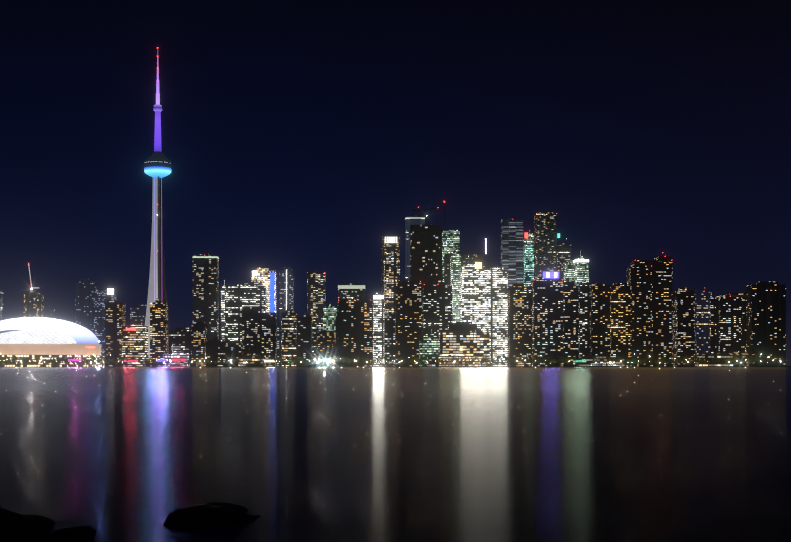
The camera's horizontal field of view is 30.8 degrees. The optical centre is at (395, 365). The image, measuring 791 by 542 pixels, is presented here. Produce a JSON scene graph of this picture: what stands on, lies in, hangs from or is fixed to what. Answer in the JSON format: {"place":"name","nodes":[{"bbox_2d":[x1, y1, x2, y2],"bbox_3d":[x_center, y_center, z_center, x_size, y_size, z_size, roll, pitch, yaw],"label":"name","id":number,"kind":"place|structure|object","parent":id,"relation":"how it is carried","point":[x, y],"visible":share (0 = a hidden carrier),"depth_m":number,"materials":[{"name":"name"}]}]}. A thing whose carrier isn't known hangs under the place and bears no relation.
{"place":"outdoors","nodes":[
{"label":"outdoors","id":0,"kind":"place"},
{"bbox_2d":[0,290,3,320],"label":"building","id":1,"kind":"structure","parent":0,"point":[1,306],"materials":[{"name":"grey glass"}]},
{"bbox_2d":[0,330,17,333],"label":"roof truss","id":2,"kind":"object","parent":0,"point":[3,331],"depth_m":2513.23,"materials":[{"name":"white metal"}]},
{"bbox_2d":[23,292,43,316],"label":"building","id":3,"kind":"structure","parent":0,"point":[33,304],"depth_m":3084.53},
{"bbox_2d":[94,285,115,365],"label":"building","id":4,"kind":"structure","parent":0,"point":[101,297],"depth_m":3085.80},
{"bbox_2d":[107,288,113,294],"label":"sign","id":5,"kind":"object","parent":4,"relation":"attached to","point":[110,291],"visible":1,"depth_m":3083.65,"materials":[{"name":"white plastic"}]},
{"bbox_2d":[105,297,125,366],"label":"building","id":6,"kind":"structure","parent":0,"point":[115,316],"depth_m":2488.95,"materials":[{"name":"black glass"}]},
{"bbox_2d":[130,304,146,325],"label":"building","id":7,"kind":"structure","parent":0,"point":[138,314],"depth_m":2888.37,"materials":[{"name":"grey glass"}]},
{"bbox_2d":[150,299,167,366],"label":"building","id":8,"kind":"structure","parent":0,"point":[158,329],"depth_m":2391.03,"materials":[{"name":"black glass"}]},
{"bbox_2d":[157,359,167,361],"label":"illuminated sign","id":9,"kind":"object","parent":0,"point":[161,360],"visible":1,"depth_m":2284.97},
{"bbox_2d":[193,252,218,340],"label":"building","id":10,"kind":"structure","parent":0,"point":[206,289],"materials":[{"name":"black glass"}]},
{"bbox_2d":[225,282,266,340],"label":"building","id":11,"kind":"structure","parent":0,"point":[250,296],"depth_m":2643.55,"materials":[{"name":"glass"}]},
{"bbox_2d":[242,311,276,366],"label":"building","id":12,"kind":"structure","parent":0,"point":[259,333],"depth_m":2394.94,"materials":[{"name":"black glass"}]},
{"bbox_2d":[276,309,281,366],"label":"building","id":13,"kind":"structure","parent":0,"point":[279,340],"depth_m":2495.46,"materials":[{"name":"black glass"}]},
{"bbox_2d":[282,310,296,366],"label":"building","id":14,"kind":"structure","parent":0,"point":[288,335],"depth_m":2395.96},
{"bbox_2d":[312,312,322,366],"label":"building","id":15,"kind":"structure","parent":0,"point":[317,326],"depth_m":2496.93,"materials":[{"name":"black glass"}]},
{"bbox_2d":[313,329,335,366],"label":"building","id":16,"kind":"structure","parent":0,"point":[324,344],"depth_m":2347.53,"materials":[{"name":"black glass"}]},
{"bbox_2d":[323,306,336,331],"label":"building","id":17,"kind":"structure","parent":0,"point":[329,317],"depth_m":2597.41,"materials":[{"name":"green glass"}]},
{"bbox_2d":[338,300,362,366],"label":"building","id":18,"kind":"structure","parent":0,"point":[350,329],"depth_m":2498.28,"materials":[{"name":"black glass"}]},
{"bbox_2d":[338,282,364,300],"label":"building","id":19,"kind":"structure","parent":0,"point":[352,294],"materials":[{"name":"black glass"}]},
{"bbox_2d":[384,314,394,365],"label":"building","id":20,"kind":"structure","parent":0,"point":[389,337],"depth_m":2449.86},
{"bbox_2d":[0,367,790,541],"bbox_3d":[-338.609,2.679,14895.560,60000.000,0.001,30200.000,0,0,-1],"label":"water","id":21,"kind":"structure","parent":0,"point":[466,454],"depth_m":44.24,"materials":[{"name":"black liquid"}]},
{"bbox_2d":[0,502,260,541],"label":"rocks","id":22,"kind":"object","parent":21,"relation":"in","point":[16,527],"visible":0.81,"depth_m":23.27,"materials":[{"name":"black stone"}]},
{"bbox_2d":[162,362,189,366],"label":"boat","id":23,"kind":"object","parent":21,"relation":"on","point":[180,364],"visible":1,"depth_m":2267.45,"materials":[{"name":"grey"}]},
{"bbox_2d":[378,362,395,366],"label":"boat","id":24,"kind":"object","parent":21,"relation":"on","point":[390,364],"visible":1,"depth_m":2247.04,"materials":[{"name":"grey"}]},
{"bbox_2d":[587,362,622,366],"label":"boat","id":25,"kind":"object","parent":21,"relation":"on","point":[611,364],"visible":1,"depth_m":2284.98,"materials":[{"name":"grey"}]},
{"bbox_2d":[0,0,790,365],"label":"sky","id":26,"kind":"structure","parent":0,"point":[298,135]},
{"bbox_2d":[28,47,780,361],"bbox_3d":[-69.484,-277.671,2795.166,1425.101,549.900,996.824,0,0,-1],"label":"lights","id":27,"kind":"object","parent":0,"point":[324,272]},
{"bbox_2d":[395,271,420,366],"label":"building","id":28,"kind":"structure","parent":0,"point":[407,317],"depth_m":2400.53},
{"bbox_2d":[405,215,424,280],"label":"building","id":29,"kind":"structure","parent":0,"point":[415,220],"materials":[{"name":"grey glass"}]},
{"bbox_2d":[423,282,451,340],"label":"building","id":30,"kind":"structure","parent":0,"point":[437,309],"depth_m":2411.65,"materials":[{"name":"black glass"}]},
{"bbox_2d":[95,366,790,366],"bbox_3d":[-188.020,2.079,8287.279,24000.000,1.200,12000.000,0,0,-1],"label":"quay","id":31,"kind":"structure","parent":0,"point":[490,366],"depth_m":2565.16,"materials":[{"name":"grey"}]},
{"bbox_2d":[44,306,54,318],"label":"building","id":32,"kind":"structure","parent":31,"relation":"on","point":[49,312],"depth_m":3182.79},
{"bbox_2d":[0,343,103,366],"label":"base","id":33,"kind":"object","parent":31,"relation":"on","point":[46,351],"visible":0.71,"depth_m":2497.34,"materials":[{"name":"beige concrete"}]},
{"bbox_2d":[0,330,75,343],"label":"roof","id":34,"kind":"structure","parent":33,"relation":"on","point":[30,337],"depth_m":2496.78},
{"bbox_2d":[0,317,98,343],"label":"roof","id":35,"kind":"structure","parent":33,"relation":"on","point":[78,334],"depth_m":2548.56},
{"bbox_2d":[75,278,96,332],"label":"building","id":36,"kind":"structure","parent":31,"relation":"on","point":[85,289],"depth_m":3184.61,"materials":[{"name":"black glass"}]},
{"bbox_2d":[122,323,147,366],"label":"building","id":37,"kind":"structure","parent":31,"relation":"on","point":[135,342],"depth_m":2439.97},
{"bbox_2d":[145,176,169,358],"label":"tower shaft","id":38,"kind":"object","parent":31,"relation":"on","point":[157,285],"visible":0.48,"depth_m":2490.00,"materials":[{"name":"grey concrete"}]},
{"bbox_2d":[154,178,154,239],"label":"led","id":39,"kind":"object","parent":38,"relation":"attached to","point":[154,208],"visible":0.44,"depth_m":2485.47},
{"bbox_2d":[144,151,171,177],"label":"observation deck","id":40,"kind":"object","parent":38,"relation":"on","point":[157,163],"visible":1,"depth_m":2474.23,"materials":[{"name":"blue glass"}]},
{"bbox_2d":[153,57,161,151],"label":"antenna mast","id":41,"kind":"object","parent":40,"relation":"on","point":[157,108],"visible":0.96,"depth_m":2487.20,"materials":[{"name":"purple metal"}]},
{"bbox_2d":[163,343,189,365],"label":"building","id":42,"kind":"structure","parent":31,"relation":"on","point":[174,354],"depth_m":2322.16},
{"bbox_2d":[169,320,191,366],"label":"building","id":43,"kind":"structure","parent":31,"relation":"on","point":[180,338],"depth_m":2471.69,"materials":[{"name":"black"}]},
{"bbox_2d":[192,315,206,366],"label":"building","id":44,"kind":"structure","parent":31,"relation":"on","point":[199,334],"depth_m":2392.58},
{"bbox_2d":[206,330,222,366],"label":"building","id":45,"kind":"structure","parent":31,"relation":"on","point":[211,350],"depth_m":2413.02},
{"bbox_2d":[221,279,224,340],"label":"building","id":46,"kind":"structure","parent":31,"relation":"on","point":[223,313],"depth_m":2652.85,"materials":[{"name":"white glass"}]},
{"bbox_2d":[217,340,242,366],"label":"building","id":47,"kind":"structure","parent":31,"relation":"on","point":[231,351],"depth_m":2373.81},
{"bbox_2d":[238,346,264,366],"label":"building","id":48,"kind":"structure","parent":31,"relation":"on","point":[254,359],"depth_m":2324.81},
{"bbox_2d":[252,268,275,311],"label":"building","id":49,"kind":"structure","parent":31,"relation":"on","point":[262,277],"depth_m":2894.28,"materials":[{"name":"white glass"}]},
{"bbox_2d":[270,273,274,311],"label":"led","id":50,"kind":"object","parent":49,"relation":"attached to","point":[272,292],"visible":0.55,"depth_m":2891.86},
{"bbox_2d":[280,267,293,321],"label":"building","id":51,"kind":"structure","parent":31,"relation":"on","point":[290,289],"depth_m":2995.05,"materials":[{"name":"grey glass"}]},
{"bbox_2d":[286,270,286,309],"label":"led","id":52,"kind":"object","parent":51,"relation":"attached to","point":[286,289],"visible":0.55,"depth_m":2992.36},
{"bbox_2d":[296,314,311,366],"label":"building","id":53,"kind":"structure","parent":31,"relation":"on","point":[304,335],"depth_m":2406.56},
{"bbox_2d":[307,270,325,323],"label":"building","id":54,"kind":"structure","parent":31,"relation":"on","point":[316,290],"depth_m":2796.63,"materials":[{"name":"black glass"}]},
{"bbox_2d":[336,314,337,366],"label":"building","id":55,"kind":"structure","parent":31,"relation":"on","point":[336,339],"depth_m":2517.71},
{"bbox_2d":[363,298,372,366],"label":"building","id":56,"kind":"structure","parent":31,"relation":"on","point":[368,328],"depth_m":2449.00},
{"bbox_2d":[373,293,383,366],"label":"building","id":57,"kind":"structure","parent":31,"relation":"on","point":[378,327],"depth_m":2499.39,"materials":[{"name":"white glass"}]},
{"bbox_2d":[0,354,764,366],"bbox_3d":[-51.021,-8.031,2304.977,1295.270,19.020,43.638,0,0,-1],"label":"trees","id":58,"kind":"object","parent":31,"relation":"on","point":[343,360],"visible":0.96,"depth_m":2302.66,"materials":[{"name":"green plant"}]},
{"bbox_2d":[382,236,399,316],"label":"building","id":59,"kind":"structure","parent":31,"relation":"on","point":[390,264],"depth_m":3000.12,"materials":[{"name":"black glass"}]},
{"bbox_2d":[23,354,767,366],"bbox_3d":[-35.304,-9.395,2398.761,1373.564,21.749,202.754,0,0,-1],"label":"lamp posts","id":60,"kind":"object","parent":31,"relation":"on","point":[414,363],"visible":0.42,"depth_m":2332.14,"materials":[{"name":"grey"}]},
{"bbox_2d":[410,225,441,340],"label":"building","id":61,"kind":"structure","parent":31,"relation":"on","point":[425,254],"depth_m":3101.75,"materials":[{"name":"black glass"}]},
{"bbox_2d":[419,329,439,366],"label":"building","id":62,"kind":"structure","parent":31,"relation":"on","point":[429,347],"depth_m":2336.28,"materials":[{"name":"grey glass"}]},
{"bbox_2d":[442,230,459,281],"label":"building","id":63,"kind":"structure","parent":31,"relation":"on","point":[450,240],"depth_m":3202.99,"materials":[{"name":"glass"}]},
{"bbox_2d":[450,245,460,323],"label":"building","id":64,"kind":"structure","parent":31,"relation":"on","point":[455,270],"depth_m":2702.78,"materials":[{"name":"grey glass"}]},
{"bbox_2d":[427,354,486,366],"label":"building","id":65,"kind":"structure","parent":31,"relation":"on","point":[431,362],"depth_m":2317.45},
{"bbox_2d":[448,322,476,331],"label":"building","id":66,"kind":"structure","parent":31,"relation":"on","point":[463,326],"depth_m":2347.67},
{"bbox_2d":[444,251,482,284],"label":"building","id":67,"kind":"structure","parent":31,"relation":"on","point":[473,258],"depth_m":2903.40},
{"bbox_2d":[439,329,489,366],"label":"building","id":68,"kind":"structure","parent":31,"relation":"on","point":[476,343],"depth_m":2332.69,"materials":[{"name":"black glass"}]},
{"bbox_2d":[461,256,484,331],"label":"building","id":69,"kind":"structure","parent":31,"relation":"on","point":[472,294],"depth_m":2603.36,"materials":[{"name":"white glass"}]},
{"bbox_2d":[475,262,481,267],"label":"illuminated sign","id":70,"kind":"object","parent":69,"relation":"attached to","point":[478,264],"visible":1,"depth_m":2600.87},
{"bbox_2d":[501,218,523,365],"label":"building","id":71,"kind":"structure","parent":31,"relation":"on","point":[512,246],"depth_m":3106.05,"materials":[{"name":"grey glass"}]},
{"bbox_2d":[508,284,531,366],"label":"building","id":72,"kind":"structure","parent":31,"relation":"on","point":[519,320],"depth_m":2404.89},
{"bbox_2d":[524,244,533,286],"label":"building","id":73,"kind":"structure","parent":31,"relation":"on","point":[528,264],"depth_m":3257.22,"materials":[{"name":"teal glass"}]},
{"bbox_2d":[534,212,556,280],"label":"building","id":74,"kind":"structure","parent":31,"relation":"on","point":[545,241],"depth_m":3107.73,"materials":[{"name":"black glass"}]},
{"bbox_2d":[557,237,570,284],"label":"building","id":75,"kind":"structure","parent":31,"relation":"on","point":[563,253],"depth_m":3208.80,"materials":[{"name":"black glass"}]},
{"bbox_2d":[564,261,574,282],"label":"building","id":76,"kind":"structure","parent":31,"relation":"on","point":[569,268],"depth_m":3013.63,"materials":[{"name":"glass"}]},
{"bbox_2d":[563,274,577,366],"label":"building","id":77,"kind":"structure","parent":31,"relation":"on","point":[570,320],"depth_m":2406.77,"materials":[{"name":"black glass"}]},
{"bbox_2d":[576,274,590,357],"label":"building","id":78,"kind":"structure","parent":31,"relation":"on","point":[584,318],"depth_m":2427.37,"materials":[{"name":"black glass"}]},
{"bbox_2d":[576,356,623,366],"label":"building","id":79,"kind":"structure","parent":31,"relation":"on","point":[589,359],"depth_m":2318.01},
{"bbox_2d":[627,264,651,366],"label":"building","id":80,"kind":"structure","parent":31,"relation":"on","point":[639,279],"depth_m":2509.92,"materials":[{"name":"black glass"}]},
{"bbox_2d":[630,260,671,366],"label":"building","id":81,"kind":"structure","parent":31,"relation":"on","point":[661,309],"depth_m":2520.72,"materials":[{"name":"black glass"}]},
{"bbox_2d":[653,254,671,260],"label":"building","id":82,"kind":"structure","parent":31,"relation":"on","point":[663,258],"depth_m":2531.05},
{"bbox_2d":[673,287,694,366],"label":"building","id":83,"kind":"structure","parent":31,"relation":"on","point":[683,322],"depth_m":2461.51,"materials":[{"name":"black glass"}]},
{"bbox_2d":[695,287,711,353],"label":"building","id":84,"kind":"structure","parent":31,"relation":"on","point":[702,321],"depth_m":2482.21,"materials":[{"name":"black glass"}]},
{"bbox_2d":[695,351,756,366],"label":"building","id":85,"kind":"structure","parent":31,"relation":"on","point":[722,357],"depth_m":2332.40,"materials":[{"name":"black"}]},
{"bbox_2d":[485,267,506,365],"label":"building","id":86,"kind":"structure","parent":0,"point":[496,303],"depth_m":2605.31,"materials":[{"name":"white glass"}]},
{"bbox_2d":[524,233,533,246],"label":"building","id":87,"kind":"structure","parent":0,"point":[529,240],"depth_m":3307.32,"materials":[{"name":"glass"}]},
{"bbox_2d":[531,277,562,366],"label":"building","id":88,"kind":"structure","parent":0,"point":[547,317],"depth_m":2410.94,"materials":[{"name":"black glass"}]},
{"bbox_2d":[543,272,558,277],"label":"blue sign","id":89,"kind":"object","parent":88,"relation":"attached to","point":[551,274],"visible":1,"depth_m":2408.34,"materials":[{"name":"plastic"}]},
{"bbox_2d":[573,249,588,284],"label":"building","id":90,"kind":"structure","parent":0,"point":[581,268],"materials":[{"name":"white glass"}]},
{"bbox_2d":[590,283,609,358],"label":"building","id":91,"kind":"structure","parent":0,"point":[599,319],"depth_m":2409.97,"materials":[{"name":"black glass"}]},
{"bbox_2d":[610,283,630,366],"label":"building","id":92,"kind":"structure","parent":0,"point":[620,320],"depth_m":2418.77,"materials":[{"name":"black glass"}]},
{"bbox_2d":[710,293,746,353],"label":"building","id":93,"kind":"structure","parent":0,"point":[727,323],"depth_m":2463.46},
{"bbox_2d":[746,282,785,366],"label":"building","id":94,"kind":"structure","parent":0,"point":[765,320],"depth_m":2464.82,"materials":[{"name":"black glass"}]}
]}

